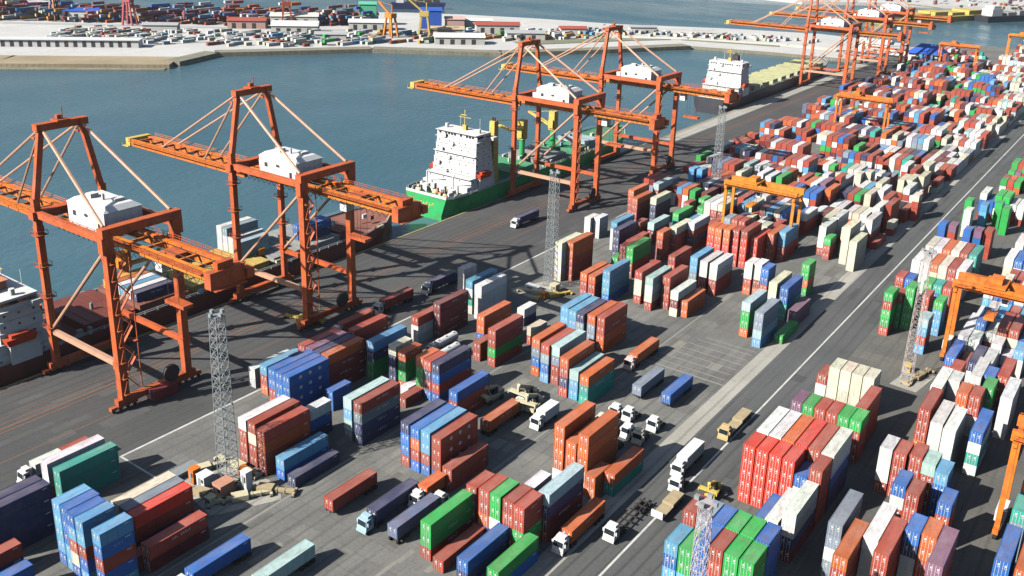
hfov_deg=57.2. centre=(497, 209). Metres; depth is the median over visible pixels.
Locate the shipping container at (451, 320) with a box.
[433,308,467,329]
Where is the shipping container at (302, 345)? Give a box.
[298,327,340,352]
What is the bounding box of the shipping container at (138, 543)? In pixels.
[135,510,193,547]
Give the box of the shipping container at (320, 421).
[310,410,331,431]
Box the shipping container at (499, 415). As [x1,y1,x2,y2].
[480,398,520,432]
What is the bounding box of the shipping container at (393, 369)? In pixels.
[389,363,397,374]
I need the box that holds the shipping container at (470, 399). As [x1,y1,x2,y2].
[449,383,489,407]
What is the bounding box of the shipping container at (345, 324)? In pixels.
[337,308,374,331]
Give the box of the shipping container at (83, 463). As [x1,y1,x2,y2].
[53,441,117,483]
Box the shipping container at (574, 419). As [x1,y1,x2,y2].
[554,400,595,437]
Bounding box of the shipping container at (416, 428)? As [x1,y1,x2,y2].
[410,403,456,440]
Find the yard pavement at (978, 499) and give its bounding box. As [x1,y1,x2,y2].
[660,157,1023,575]
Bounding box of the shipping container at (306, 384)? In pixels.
[282,369,328,397]
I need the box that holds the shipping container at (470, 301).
[468,297,473,305]
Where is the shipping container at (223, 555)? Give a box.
[184,533,250,575]
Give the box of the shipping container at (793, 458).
[781,445,805,473]
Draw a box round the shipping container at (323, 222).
[298,217,330,231]
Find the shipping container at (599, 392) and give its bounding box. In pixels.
[578,379,612,403]
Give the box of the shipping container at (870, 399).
[855,385,881,411]
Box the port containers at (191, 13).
[0,0,818,47]
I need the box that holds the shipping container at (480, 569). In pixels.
[457,540,508,575]
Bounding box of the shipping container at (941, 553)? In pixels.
[925,525,959,575]
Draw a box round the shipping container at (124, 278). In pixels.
[118,269,150,282]
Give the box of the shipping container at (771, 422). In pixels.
[757,406,789,435]
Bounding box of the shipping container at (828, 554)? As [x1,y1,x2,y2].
[823,518,859,561]
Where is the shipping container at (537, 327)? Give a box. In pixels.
[527,319,546,336]
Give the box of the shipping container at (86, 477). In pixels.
[54,457,119,493]
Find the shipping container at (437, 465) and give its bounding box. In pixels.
[432,437,477,471]
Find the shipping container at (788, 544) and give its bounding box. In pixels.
[780,508,815,551]
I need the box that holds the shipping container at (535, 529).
[512,518,541,541]
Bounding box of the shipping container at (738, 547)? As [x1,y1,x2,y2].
[723,534,752,571]
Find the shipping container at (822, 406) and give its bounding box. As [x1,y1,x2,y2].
[813,396,833,419]
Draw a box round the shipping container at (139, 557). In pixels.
[136,545,142,569]
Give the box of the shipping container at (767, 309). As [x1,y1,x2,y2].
[754,298,779,321]
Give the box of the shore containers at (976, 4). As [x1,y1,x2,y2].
[885,0,1023,8]
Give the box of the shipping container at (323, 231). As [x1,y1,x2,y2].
[299,226,330,240]
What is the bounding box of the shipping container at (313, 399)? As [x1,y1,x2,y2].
[300,391,325,406]
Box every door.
[52,500,56,512]
[56,503,59,514]
[60,506,64,518]
[66,513,70,525]
[69,515,73,528]
[75,519,79,531]
[77,532,80,544]
[78,521,82,533]
[78,544,82,556]
[80,534,84,546]
[80,557,84,569]
[82,547,85,559]
[83,559,87,572]
[92,530,96,543]
[94,544,98,556]
[95,557,99,569]
[96,534,99,546]
[97,546,101,558]
[99,559,103,572]
[141,544,145,556]
[143,556,146,568]
[145,546,149,558]
[146,559,150,571]
[238,418,241,428]
[242,420,245,430]
[248,422,251,432]
[249,443,252,453]
[250,454,253,464]
[251,423,254,433]
[252,434,255,444]
[253,456,256,466]
[257,430,260,440]
[257,441,260,451]
[258,452,261,462]
[260,431,263,441]
[261,442,264,453]
[262,465,265,474]
[276,457,279,467]
[277,468,280,478]
[280,459,283,469]
[280,470,283,480]
[288,475,291,485]
[291,477,294,487]
[325,497,328,508]
[328,499,332,510]
[347,399,350,409]
[354,401,357,411]
[354,412,357,422]
[355,433,358,443]
[358,424,361,434]
[358,435,361,444]
[372,510,375,521]
[388,524,391,535]
[389,364,392,373]
[392,356,395,364]
[392,526,396,538]
[401,422,404,431]
[405,423,408,433]
[411,427,414,437]
[415,429,418,439]
[421,430,424,441]
[421,521,425,533]
[421,533,425,545]
[421,546,425,557]
[425,432,428,442]
[426,524,429,535]
[426,536,429,547]
[426,548,429,559]
[432,437,435,447]
[432,448,435,458]
[432,459,435,469]
[434,557,437,569]
[435,364,438,373]
[435,374,438,383]
[435,384,438,393]
[436,438,439,449]
[436,450,439,460]
[436,461,439,470]
[438,560,442,572]
[447,469,450,479]
[447,480,450,490]
[449,391,452,399]
[450,39,454,44]
[453,392,456,401]
[457,558,461,570]
[462,560,466,572]
[471,487,475,497]
[473,342,476,350]
[477,315,480,323]
[479,488,483,500]
[481,420,484,429]
[484,421,487,430]
[484,491,487,502]
[488,329,491,337]
[488,338,491,346]
[488,568,492,575]
[490,494,494,505]
[491,348,494,357]
[495,496,499,507]
[503,499,507,511]
[508,502,512,513]
[513,518,517,529]
[513,530,517,541]
[514,506,518,517]
[518,508,523,519]
[518,520,522,532]
[531,366,534,374]
[532,338,535,346]
[532,347,535,355]
[535,358,538,366]
[541,344,544,352]
[542,529,546,541]
[543,506,547,517]
[543,518,547,529]
[544,494,548,505]
[545,345,548,354]
[550,374,553,383]
[551,356,554,364]
[551,365,554,373]
[554,376,557,384]
[555,347,558,356]
[555,357,558,365]
[555,424,559,434]
[559,426,563,436]
[560,358,563,366]
[564,359,567,367]
[566,441,570,452]
[566,530,570,542]
[570,370,573,379]
[571,443,575,453]
[572,311,575,319]
[574,371,577,380]
[578,445,582,456]
[579,395,582,403]
[579,434,583,444]
[580,375,583,384]
[580,385,583,393]
[582,458,586,469]
[583,386,587,395]
[583,436,587,446]
[583,447,587,458]
[584,376,587,385]
[585,474,589,485]
[590,476,594,487]
[591,316,594,324]
[596,334,599,342]
[597,317,600,324]
[600,326,603,334]
[604,472,609,482]
[604,483,608,493]
[608,485,612,495]
[609,474,613,484]
[632,385,636,393]
[636,386,640,395]
[661,393,665,401]
[665,394,669,403]
[665,541,670,553]
[670,543,676,556]
[679,547,684,560]
[683,510,688,522]
[684,550,690,562]
[688,512,694,524]
[694,542,700,553]
[697,516,702,528]
[700,543,706,556]
[709,547,715,560]
[715,550,721,563]
[724,554,730,567]
[730,556,736,569]
[739,560,746,573]
[742,302,745,310]
[743,445,748,455]
[745,563,752,575]
[748,446,754,457]
[755,312,758,320]
[756,449,761,460]
[759,313,762,320]
[761,451,767,462]
[769,454,774,465]
[774,456,780,467]
[778,335,781,343]
[778,548,784,559]
[780,536,785,547]
[781,524,787,535]
[782,459,788,470]
[783,511,789,523]
[783,550,789,562]
[785,538,791,550]
[787,461,793,472]
[787,526,793,537]
[788,514,794,526]
[791,400,796,410]
[794,475,800,486]
[796,402,800,411]
[799,477,805,487]
[802,404,807,414]
[807,406,812,415]
[808,448,813,459]
[809,469,815,480]
[813,450,819,460]
[814,408,819,418]
[815,471,821,482]
[819,410,824,419]
[822,560,828,572]
[824,547,830,560]
[826,412,831,421]
[826,535,832,547]
[828,522,834,535]
[830,413,836,423]
[832,537,838,549]
[832,555,839,568]
[834,525,841,537]
[837,416,843,425]
[838,558,846,571]
[842,417,847,427]
[849,420,855,429]
[851,374,856,383]
[854,421,860,431]
[856,375,861,384]
[862,536,870,549]
[863,377,868,386]
[868,379,873,387]
[869,539,876,551]
[872,552,880,565]
[879,447,885,458]
[879,555,887,568]
[885,449,891,460]
[892,484,898,495]
[893,452,899,463]
[897,486,904,497]
[899,454,905,465]
[904,493,911,505]
[904,530,911,542]
[909,455,915,466]
[910,495,917,507]
[910,532,918,545]
[914,457,920,468]
[918,408,924,418]
[920,534,928,547]
[921,463,928,474]
[923,410,929,419]
[926,563,934,575]
[927,465,934,476]
[927,537,935,550]
[930,422,936,432]
[933,566,941,575]
[934,473,940,483]
[935,424,941,434]
[937,502,943,514]
[939,475,946,486]
[942,430,948,439]
[943,505,950,516]
[947,380,953,389]
[947,431,954,441]
[952,381,958,390]
[956,392,961,401]
[961,393,966,403]
[968,395,974,404]
[969,376,975,383]
[969,431,976,441]
[973,397,979,406]
[974,377,980,384]
[975,433,981,443]
[986,388,992,397]
[993,560,1001,572]
[997,376,1002,385]
[1000,397,1005,407]
[1000,562,1008,575]
[1001,377,1007,386]
[1005,399,1011,408]
[1011,510,1019,521]
[1015,569,1022,575]
[1017,512,1023,524]
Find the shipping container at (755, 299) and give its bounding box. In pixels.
[741,288,766,311]
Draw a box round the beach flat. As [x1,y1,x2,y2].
[0,67,165,70]
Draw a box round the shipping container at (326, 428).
[310,421,331,436]
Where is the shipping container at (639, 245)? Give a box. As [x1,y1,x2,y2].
[626,237,650,255]
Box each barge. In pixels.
[391,0,445,9]
[868,2,981,24]
[974,1,1023,22]
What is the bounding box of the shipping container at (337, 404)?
[331,392,350,411]
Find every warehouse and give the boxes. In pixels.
[60,7,101,21]
[124,8,154,22]
[141,22,180,30]
[226,17,267,28]
[269,12,319,24]
[270,20,319,33]
[314,31,346,39]
[348,19,393,29]
[358,1,376,18]
[419,7,442,28]
[430,26,464,33]
[433,32,485,44]
[444,16,464,25]
[464,18,492,27]
[474,21,520,33]
[505,30,545,39]
[558,26,587,35]
[628,25,657,32]
[858,37,894,49]
[889,45,913,55]
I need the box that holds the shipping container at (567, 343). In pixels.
[551,329,585,356]
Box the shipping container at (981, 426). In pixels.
[969,407,993,444]
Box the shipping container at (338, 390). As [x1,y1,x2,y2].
[325,379,351,400]
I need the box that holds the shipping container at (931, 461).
[920,449,942,477]
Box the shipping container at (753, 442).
[742,431,766,458]
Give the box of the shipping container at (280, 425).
[256,405,309,443]
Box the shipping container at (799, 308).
[787,297,810,319]
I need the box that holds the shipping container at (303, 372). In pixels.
[282,355,328,387]
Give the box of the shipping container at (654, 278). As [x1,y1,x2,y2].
[645,265,671,286]
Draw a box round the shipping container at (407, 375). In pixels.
[398,367,415,381]
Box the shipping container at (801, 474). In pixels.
[793,460,812,487]
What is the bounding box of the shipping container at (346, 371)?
[329,358,364,384]
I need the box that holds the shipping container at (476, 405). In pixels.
[464,393,488,412]
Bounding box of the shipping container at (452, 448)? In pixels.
[432,426,477,461]
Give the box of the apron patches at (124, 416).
[0,154,685,446]
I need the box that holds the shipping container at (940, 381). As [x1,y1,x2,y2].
[930,366,953,392]
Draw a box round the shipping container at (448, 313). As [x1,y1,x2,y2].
[433,300,467,321]
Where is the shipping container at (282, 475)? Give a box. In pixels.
[276,446,328,481]
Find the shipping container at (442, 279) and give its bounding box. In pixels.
[427,269,457,289]
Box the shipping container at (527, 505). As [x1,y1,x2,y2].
[513,489,542,521]
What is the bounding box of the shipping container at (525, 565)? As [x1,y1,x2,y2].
[509,549,537,575]
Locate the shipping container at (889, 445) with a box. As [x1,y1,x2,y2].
[878,434,900,461]
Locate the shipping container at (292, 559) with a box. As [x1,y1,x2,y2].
[251,539,314,575]
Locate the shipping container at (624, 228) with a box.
[613,220,636,236]
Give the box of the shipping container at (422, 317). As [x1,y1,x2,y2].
[411,305,432,326]
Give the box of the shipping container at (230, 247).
[228,245,232,253]
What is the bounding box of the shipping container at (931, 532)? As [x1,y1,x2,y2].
[919,516,944,550]
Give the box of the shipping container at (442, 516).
[420,489,472,537]
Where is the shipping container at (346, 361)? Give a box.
[329,348,364,374]
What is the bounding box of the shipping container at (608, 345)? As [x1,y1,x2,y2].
[595,330,625,352]
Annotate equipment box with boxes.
[146,380,178,401]
[170,459,198,477]
[187,464,200,484]
[195,469,213,486]
[204,493,216,506]
[212,475,234,495]
[238,464,253,478]
[240,467,252,491]
[295,316,302,325]
[525,282,541,288]
[539,290,547,299]
[549,282,559,291]
[902,362,912,372]
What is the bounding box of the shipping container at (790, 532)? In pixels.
[781,497,816,539]
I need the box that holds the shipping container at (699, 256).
[690,246,713,265]
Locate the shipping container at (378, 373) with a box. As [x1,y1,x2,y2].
[367,364,388,379]
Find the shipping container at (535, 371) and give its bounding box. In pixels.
[531,365,539,376]
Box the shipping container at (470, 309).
[468,305,473,313]
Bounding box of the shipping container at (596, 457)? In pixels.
[577,435,617,470]
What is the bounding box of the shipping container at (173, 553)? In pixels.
[142,527,208,572]
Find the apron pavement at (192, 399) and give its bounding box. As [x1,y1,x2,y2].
[0,61,910,489]
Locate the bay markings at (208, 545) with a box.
[157,285,753,575]
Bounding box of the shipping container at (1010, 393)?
[999,377,1021,409]
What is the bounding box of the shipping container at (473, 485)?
[466,470,494,499]
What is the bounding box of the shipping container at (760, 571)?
[738,560,765,575]
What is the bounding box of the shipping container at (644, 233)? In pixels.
[626,231,649,240]
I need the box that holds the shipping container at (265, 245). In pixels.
[233,241,268,257]
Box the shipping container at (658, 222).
[648,214,669,230]
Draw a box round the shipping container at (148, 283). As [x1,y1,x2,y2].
[125,276,168,299]
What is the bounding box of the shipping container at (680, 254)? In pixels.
[668,245,691,263]
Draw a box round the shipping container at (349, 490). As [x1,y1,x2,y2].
[324,468,376,511]
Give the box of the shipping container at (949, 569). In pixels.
[946,557,953,575]
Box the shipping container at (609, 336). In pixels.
[595,321,626,344]
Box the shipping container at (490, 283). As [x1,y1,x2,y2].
[475,272,506,294]
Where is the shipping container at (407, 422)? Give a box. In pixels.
[400,398,446,434]
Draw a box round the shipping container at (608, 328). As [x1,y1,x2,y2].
[596,313,626,335]
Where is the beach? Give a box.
[0,55,174,68]
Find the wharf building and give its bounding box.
[0,36,143,47]
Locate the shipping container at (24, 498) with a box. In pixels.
[0,479,51,520]
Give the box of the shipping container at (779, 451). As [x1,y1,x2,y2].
[768,440,792,468]
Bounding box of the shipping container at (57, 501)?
[51,483,91,516]
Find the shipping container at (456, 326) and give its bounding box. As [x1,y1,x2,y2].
[433,316,467,338]
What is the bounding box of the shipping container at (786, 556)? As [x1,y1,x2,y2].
[778,520,813,563]
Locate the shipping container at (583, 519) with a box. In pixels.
[560,496,605,543]
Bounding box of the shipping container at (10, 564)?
[0,556,23,571]
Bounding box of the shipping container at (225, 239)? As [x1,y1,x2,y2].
[222,227,257,243]
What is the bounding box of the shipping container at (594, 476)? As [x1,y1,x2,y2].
[584,460,610,488]
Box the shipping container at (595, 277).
[588,264,611,284]
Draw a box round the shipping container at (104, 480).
[56,467,120,495]
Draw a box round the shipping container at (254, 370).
[248,349,288,378]
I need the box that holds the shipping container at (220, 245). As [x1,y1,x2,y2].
[217,241,222,249]
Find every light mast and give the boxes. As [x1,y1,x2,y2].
[208,308,240,484]
[542,169,560,289]
[689,492,718,575]
[711,105,726,177]
[897,247,936,385]
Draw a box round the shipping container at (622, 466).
[604,445,643,485]
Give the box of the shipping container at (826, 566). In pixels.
[821,559,830,574]
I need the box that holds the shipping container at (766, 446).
[755,436,779,463]
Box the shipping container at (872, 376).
[862,367,881,387]
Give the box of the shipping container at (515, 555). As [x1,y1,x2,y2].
[487,532,538,575]
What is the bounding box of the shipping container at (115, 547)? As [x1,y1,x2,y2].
[93,530,134,560]
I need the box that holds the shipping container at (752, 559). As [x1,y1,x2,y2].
[738,540,767,575]
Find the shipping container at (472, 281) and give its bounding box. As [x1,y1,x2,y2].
[466,267,497,289]
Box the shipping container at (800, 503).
[782,480,818,527]
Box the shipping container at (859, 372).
[851,364,869,385]
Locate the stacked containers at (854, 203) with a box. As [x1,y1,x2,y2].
[0,45,1023,575]
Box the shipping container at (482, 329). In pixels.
[477,311,510,334]
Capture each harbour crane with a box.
[49,0,61,21]
[121,0,138,25]
[281,0,292,19]
[378,0,398,37]
[409,0,430,35]
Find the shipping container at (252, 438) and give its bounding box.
[248,432,256,445]
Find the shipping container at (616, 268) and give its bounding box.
[603,258,629,278]
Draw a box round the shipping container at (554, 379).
[550,374,558,385]
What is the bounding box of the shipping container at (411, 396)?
[400,386,422,407]
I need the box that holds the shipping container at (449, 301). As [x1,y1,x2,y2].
[433,289,467,312]
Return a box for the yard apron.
[0,22,357,30]
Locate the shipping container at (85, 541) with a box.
[76,531,92,548]
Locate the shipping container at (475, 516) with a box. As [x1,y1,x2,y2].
[473,510,477,522]
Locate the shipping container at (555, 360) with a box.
[551,355,559,366]
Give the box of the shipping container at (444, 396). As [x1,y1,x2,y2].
[431,376,470,400]
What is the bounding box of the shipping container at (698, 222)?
[687,214,709,230]
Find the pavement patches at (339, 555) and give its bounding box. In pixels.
[109,243,842,574]
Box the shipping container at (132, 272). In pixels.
[103,267,145,287]
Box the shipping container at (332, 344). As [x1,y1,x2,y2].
[313,333,355,354]
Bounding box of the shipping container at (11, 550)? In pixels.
[0,538,22,566]
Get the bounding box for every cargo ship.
[0,205,391,387]
[406,110,624,220]
[693,50,827,114]
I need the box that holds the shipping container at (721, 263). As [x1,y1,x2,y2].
[709,253,733,272]
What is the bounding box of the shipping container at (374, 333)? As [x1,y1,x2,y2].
[361,325,387,344]
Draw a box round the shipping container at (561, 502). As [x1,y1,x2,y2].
[542,478,583,518]
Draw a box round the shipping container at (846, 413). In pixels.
[836,404,857,427]
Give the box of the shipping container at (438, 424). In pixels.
[421,406,466,444]
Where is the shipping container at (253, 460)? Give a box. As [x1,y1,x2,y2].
[249,453,258,467]
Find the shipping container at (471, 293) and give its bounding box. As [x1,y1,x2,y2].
[466,288,474,297]
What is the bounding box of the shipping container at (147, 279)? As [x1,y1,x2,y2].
[120,274,162,296]
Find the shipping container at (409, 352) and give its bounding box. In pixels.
[398,342,421,362]
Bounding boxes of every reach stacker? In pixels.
[481,385,504,405]
[508,384,538,400]
[515,393,543,414]
[698,480,722,499]
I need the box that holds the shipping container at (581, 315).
[576,298,606,323]
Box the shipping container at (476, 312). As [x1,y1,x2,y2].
[474,299,505,318]
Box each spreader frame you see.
[183,456,231,476]
[192,485,229,505]
[207,489,272,508]
[213,453,263,480]
[235,481,297,497]
[282,313,326,324]
[516,287,555,297]
[533,290,573,301]
[900,367,935,386]
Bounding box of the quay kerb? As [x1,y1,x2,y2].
[0,62,859,389]
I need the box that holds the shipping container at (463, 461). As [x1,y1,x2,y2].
[442,440,487,480]
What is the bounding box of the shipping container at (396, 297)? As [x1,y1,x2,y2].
[379,287,413,308]
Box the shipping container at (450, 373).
[431,357,470,384]
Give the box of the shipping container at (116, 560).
[95,543,136,573]
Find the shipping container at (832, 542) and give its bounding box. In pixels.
[825,506,861,549]
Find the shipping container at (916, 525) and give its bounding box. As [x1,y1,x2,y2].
[903,512,928,546]
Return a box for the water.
[0,0,1023,308]
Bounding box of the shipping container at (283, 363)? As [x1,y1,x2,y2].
[268,349,313,379]
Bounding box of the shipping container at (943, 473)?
[933,458,954,486]
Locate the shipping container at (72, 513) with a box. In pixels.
[65,495,105,529]
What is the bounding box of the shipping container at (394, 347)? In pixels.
[388,336,412,355]
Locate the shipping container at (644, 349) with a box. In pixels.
[629,336,659,363]
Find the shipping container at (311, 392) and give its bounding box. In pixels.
[291,378,329,402]
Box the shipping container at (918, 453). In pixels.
[908,441,929,469]
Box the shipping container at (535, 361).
[531,356,539,367]
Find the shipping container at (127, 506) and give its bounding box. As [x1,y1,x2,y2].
[119,476,183,513]
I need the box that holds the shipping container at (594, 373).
[579,356,614,386]
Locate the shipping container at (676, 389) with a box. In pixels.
[661,373,692,404]
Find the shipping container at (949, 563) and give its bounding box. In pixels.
[924,544,956,575]
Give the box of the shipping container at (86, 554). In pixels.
[78,544,94,560]
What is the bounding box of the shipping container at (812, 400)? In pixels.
[801,393,822,416]
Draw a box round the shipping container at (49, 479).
[42,472,54,486]
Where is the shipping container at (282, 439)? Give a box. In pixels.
[257,420,309,454]
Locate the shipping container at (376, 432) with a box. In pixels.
[354,414,399,445]
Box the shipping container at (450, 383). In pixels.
[431,367,470,394]
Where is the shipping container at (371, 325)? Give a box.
[348,313,387,336]
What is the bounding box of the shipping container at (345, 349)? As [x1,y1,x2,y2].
[321,336,364,364]
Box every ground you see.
[0,0,906,62]
[23,44,1015,575]
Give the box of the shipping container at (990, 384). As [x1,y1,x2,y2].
[983,376,998,398]
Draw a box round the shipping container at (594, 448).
[577,424,618,459]
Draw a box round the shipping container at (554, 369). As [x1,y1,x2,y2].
[550,364,559,375]
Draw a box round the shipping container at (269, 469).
[258,460,275,476]
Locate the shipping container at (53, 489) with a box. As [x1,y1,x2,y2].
[51,485,55,497]
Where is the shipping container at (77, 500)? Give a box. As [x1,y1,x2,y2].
[60,489,99,519]
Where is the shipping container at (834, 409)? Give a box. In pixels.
[825,400,845,423]
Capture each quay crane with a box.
[0,107,254,413]
[122,76,427,330]
[407,32,669,212]
[499,19,740,175]
[724,0,905,86]
[769,0,935,76]
[794,0,954,63]
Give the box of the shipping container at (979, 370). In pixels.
[969,357,990,385]
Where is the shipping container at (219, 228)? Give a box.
[216,216,250,234]
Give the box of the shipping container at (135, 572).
[125,568,138,575]
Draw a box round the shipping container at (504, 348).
[487,333,522,357]
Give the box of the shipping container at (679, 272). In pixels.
[662,264,688,285]
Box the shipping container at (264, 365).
[260,346,297,375]
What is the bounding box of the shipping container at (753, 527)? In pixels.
[740,516,766,540]
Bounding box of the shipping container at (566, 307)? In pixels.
[560,292,591,316]
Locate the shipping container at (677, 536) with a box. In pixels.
[664,523,692,557]
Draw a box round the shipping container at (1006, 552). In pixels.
[992,523,1022,575]
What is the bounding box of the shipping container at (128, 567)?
[96,556,137,575]
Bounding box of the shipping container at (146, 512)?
[126,481,192,529]
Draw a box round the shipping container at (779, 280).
[768,270,791,291]
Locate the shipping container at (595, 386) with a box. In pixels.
[579,369,613,396]
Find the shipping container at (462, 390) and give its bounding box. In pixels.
[449,370,489,402]
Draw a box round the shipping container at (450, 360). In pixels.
[431,345,471,374]
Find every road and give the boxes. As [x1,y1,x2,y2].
[143,36,501,44]
[523,19,804,36]
[548,119,1023,575]
[571,35,878,54]
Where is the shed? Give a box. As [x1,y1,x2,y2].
[908,43,948,61]
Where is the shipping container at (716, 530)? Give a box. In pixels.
[693,522,722,557]
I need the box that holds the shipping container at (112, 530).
[91,512,133,547]
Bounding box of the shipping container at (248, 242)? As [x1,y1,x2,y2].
[232,232,268,249]
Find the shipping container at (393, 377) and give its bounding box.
[389,373,397,381]
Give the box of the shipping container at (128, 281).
[118,272,156,294]
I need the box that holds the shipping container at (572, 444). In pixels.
[566,416,598,454]
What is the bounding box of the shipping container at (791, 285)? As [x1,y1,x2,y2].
[779,274,802,296]
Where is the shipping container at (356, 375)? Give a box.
[330,367,364,385]
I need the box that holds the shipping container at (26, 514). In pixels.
[0,496,52,533]
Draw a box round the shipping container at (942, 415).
[929,399,955,435]
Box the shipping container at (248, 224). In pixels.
[222,218,257,236]
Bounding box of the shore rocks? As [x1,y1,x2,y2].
[163,44,690,65]
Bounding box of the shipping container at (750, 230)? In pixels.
[740,221,761,238]
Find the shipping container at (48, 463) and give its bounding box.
[40,434,104,475]
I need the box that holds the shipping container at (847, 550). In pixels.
[831,518,869,572]
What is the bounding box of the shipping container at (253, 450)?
[249,443,257,456]
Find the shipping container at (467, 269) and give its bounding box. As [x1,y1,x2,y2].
[458,262,476,277]
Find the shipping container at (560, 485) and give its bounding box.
[538,462,584,506]
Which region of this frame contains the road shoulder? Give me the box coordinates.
[522,113,1023,575]
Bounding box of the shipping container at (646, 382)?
[632,366,664,396]
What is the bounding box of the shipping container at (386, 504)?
[367,478,418,522]
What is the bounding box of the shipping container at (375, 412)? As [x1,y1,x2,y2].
[354,393,399,424]
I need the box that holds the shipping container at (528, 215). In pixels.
[515,208,538,223]
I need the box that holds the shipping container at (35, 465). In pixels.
[29,448,60,475]
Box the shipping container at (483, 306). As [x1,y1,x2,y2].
[474,291,505,311]
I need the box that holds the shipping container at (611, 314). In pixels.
[596,302,627,326]
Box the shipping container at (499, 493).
[489,478,519,508]
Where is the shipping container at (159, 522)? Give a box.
[134,498,193,541]
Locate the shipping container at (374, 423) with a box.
[354,404,399,435]
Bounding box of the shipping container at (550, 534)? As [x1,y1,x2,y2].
[541,501,581,542]
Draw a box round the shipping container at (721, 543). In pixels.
[708,528,737,564]
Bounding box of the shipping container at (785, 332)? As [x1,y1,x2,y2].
[773,319,797,344]
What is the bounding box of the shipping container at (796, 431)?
[782,414,814,444]
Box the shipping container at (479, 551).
[457,522,508,574]
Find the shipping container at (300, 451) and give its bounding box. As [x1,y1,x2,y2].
[276,431,327,470]
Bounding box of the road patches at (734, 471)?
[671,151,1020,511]
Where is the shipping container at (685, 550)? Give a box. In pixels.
[678,529,700,564]
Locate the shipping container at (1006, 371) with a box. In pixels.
[997,357,1017,386]
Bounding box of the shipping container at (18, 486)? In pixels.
[0,474,41,498]
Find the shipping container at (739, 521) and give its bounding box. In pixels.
[725,510,752,534]
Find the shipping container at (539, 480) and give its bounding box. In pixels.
[524,470,551,490]
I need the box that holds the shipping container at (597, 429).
[578,409,618,447]
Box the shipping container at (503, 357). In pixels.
[487,343,521,366]
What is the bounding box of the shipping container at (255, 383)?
[249,376,260,387]
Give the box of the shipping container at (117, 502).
[111,471,175,514]
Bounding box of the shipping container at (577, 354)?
[560,339,594,368]
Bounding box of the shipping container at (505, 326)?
[488,313,522,339]
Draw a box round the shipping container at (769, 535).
[755,521,781,556]
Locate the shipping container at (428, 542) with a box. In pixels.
[420,505,472,549]
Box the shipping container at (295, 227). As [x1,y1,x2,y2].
[293,215,324,231]
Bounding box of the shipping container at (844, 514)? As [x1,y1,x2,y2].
[827,489,863,538]
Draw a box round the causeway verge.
[513,37,778,46]
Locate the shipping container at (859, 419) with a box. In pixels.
[848,408,869,432]
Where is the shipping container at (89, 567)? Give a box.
[79,556,95,573]
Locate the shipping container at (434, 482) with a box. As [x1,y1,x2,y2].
[418,470,446,496]
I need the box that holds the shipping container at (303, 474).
[287,448,339,487]
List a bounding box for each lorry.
[16,465,41,481]
[177,551,251,575]
[288,558,315,575]
[356,501,408,534]
[373,297,413,314]
[388,489,449,544]
[408,485,446,506]
[421,279,457,295]
[426,331,458,349]
[441,342,460,352]
[481,396,525,436]
[510,217,538,227]
[529,399,559,430]
[551,513,604,555]
[602,497,651,543]
[608,402,623,418]
[617,441,623,449]
[619,421,635,439]
[621,405,641,422]
[623,349,658,370]
[631,427,649,445]
[646,414,665,432]
[651,489,684,519]
[667,473,688,491]
[670,437,704,475]
[717,407,751,441]
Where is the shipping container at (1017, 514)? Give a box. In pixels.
[1010,493,1023,524]
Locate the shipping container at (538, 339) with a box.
[532,321,566,348]
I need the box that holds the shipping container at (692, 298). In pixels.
[680,287,705,309]
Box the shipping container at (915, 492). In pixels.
[903,478,926,508]
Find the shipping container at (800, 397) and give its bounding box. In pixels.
[790,389,811,412]
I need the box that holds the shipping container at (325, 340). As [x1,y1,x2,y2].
[305,330,348,350]
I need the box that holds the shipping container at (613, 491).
[603,460,642,496]
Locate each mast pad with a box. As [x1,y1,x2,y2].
[181,464,281,515]
[511,280,564,300]
[890,369,935,391]
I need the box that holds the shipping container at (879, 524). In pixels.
[861,502,897,552]
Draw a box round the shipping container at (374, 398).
[353,380,399,414]
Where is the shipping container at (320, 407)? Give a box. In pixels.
[305,397,331,420]
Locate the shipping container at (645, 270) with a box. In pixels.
[635,259,660,279]
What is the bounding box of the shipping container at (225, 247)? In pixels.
[223,243,228,251]
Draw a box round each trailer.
[325,484,376,513]
[632,379,663,398]
[661,386,691,406]
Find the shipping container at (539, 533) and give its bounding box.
[512,530,541,544]
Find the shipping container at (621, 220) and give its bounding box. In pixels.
[611,213,634,228]
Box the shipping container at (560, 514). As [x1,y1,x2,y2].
[542,489,582,530]
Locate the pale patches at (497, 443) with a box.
[247,258,733,575]
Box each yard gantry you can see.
[721,175,805,248]
[833,90,893,128]
[937,40,980,65]
[940,271,1023,360]
[991,413,1023,539]
[1005,32,1023,54]
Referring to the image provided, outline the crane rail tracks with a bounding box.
[0,76,855,463]
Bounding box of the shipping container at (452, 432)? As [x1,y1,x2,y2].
[432,412,477,450]
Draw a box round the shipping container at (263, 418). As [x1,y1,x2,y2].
[247,398,299,434]
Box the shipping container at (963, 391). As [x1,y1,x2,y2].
[955,381,973,403]
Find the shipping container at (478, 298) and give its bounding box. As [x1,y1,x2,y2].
[474,283,506,302]
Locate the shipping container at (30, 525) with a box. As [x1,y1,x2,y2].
[0,508,53,544]
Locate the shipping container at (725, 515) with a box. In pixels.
[712,504,737,528]
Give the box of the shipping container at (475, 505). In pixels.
[473,499,477,510]
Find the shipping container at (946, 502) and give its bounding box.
[935,486,958,517]
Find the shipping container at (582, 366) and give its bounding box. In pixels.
[569,351,604,381]
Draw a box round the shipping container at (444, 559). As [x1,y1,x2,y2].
[433,523,484,573]
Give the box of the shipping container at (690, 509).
[682,493,706,526]
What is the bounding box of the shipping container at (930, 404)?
[917,386,943,420]
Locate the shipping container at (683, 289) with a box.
[670,279,696,300]
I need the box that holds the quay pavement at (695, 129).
[659,61,873,140]
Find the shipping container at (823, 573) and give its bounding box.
[820,571,828,575]
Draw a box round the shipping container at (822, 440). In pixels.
[807,422,839,460]
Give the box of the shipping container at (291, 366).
[275,352,320,383]
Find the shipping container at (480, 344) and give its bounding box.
[473,333,487,352]
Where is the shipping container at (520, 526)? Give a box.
[512,506,542,533]

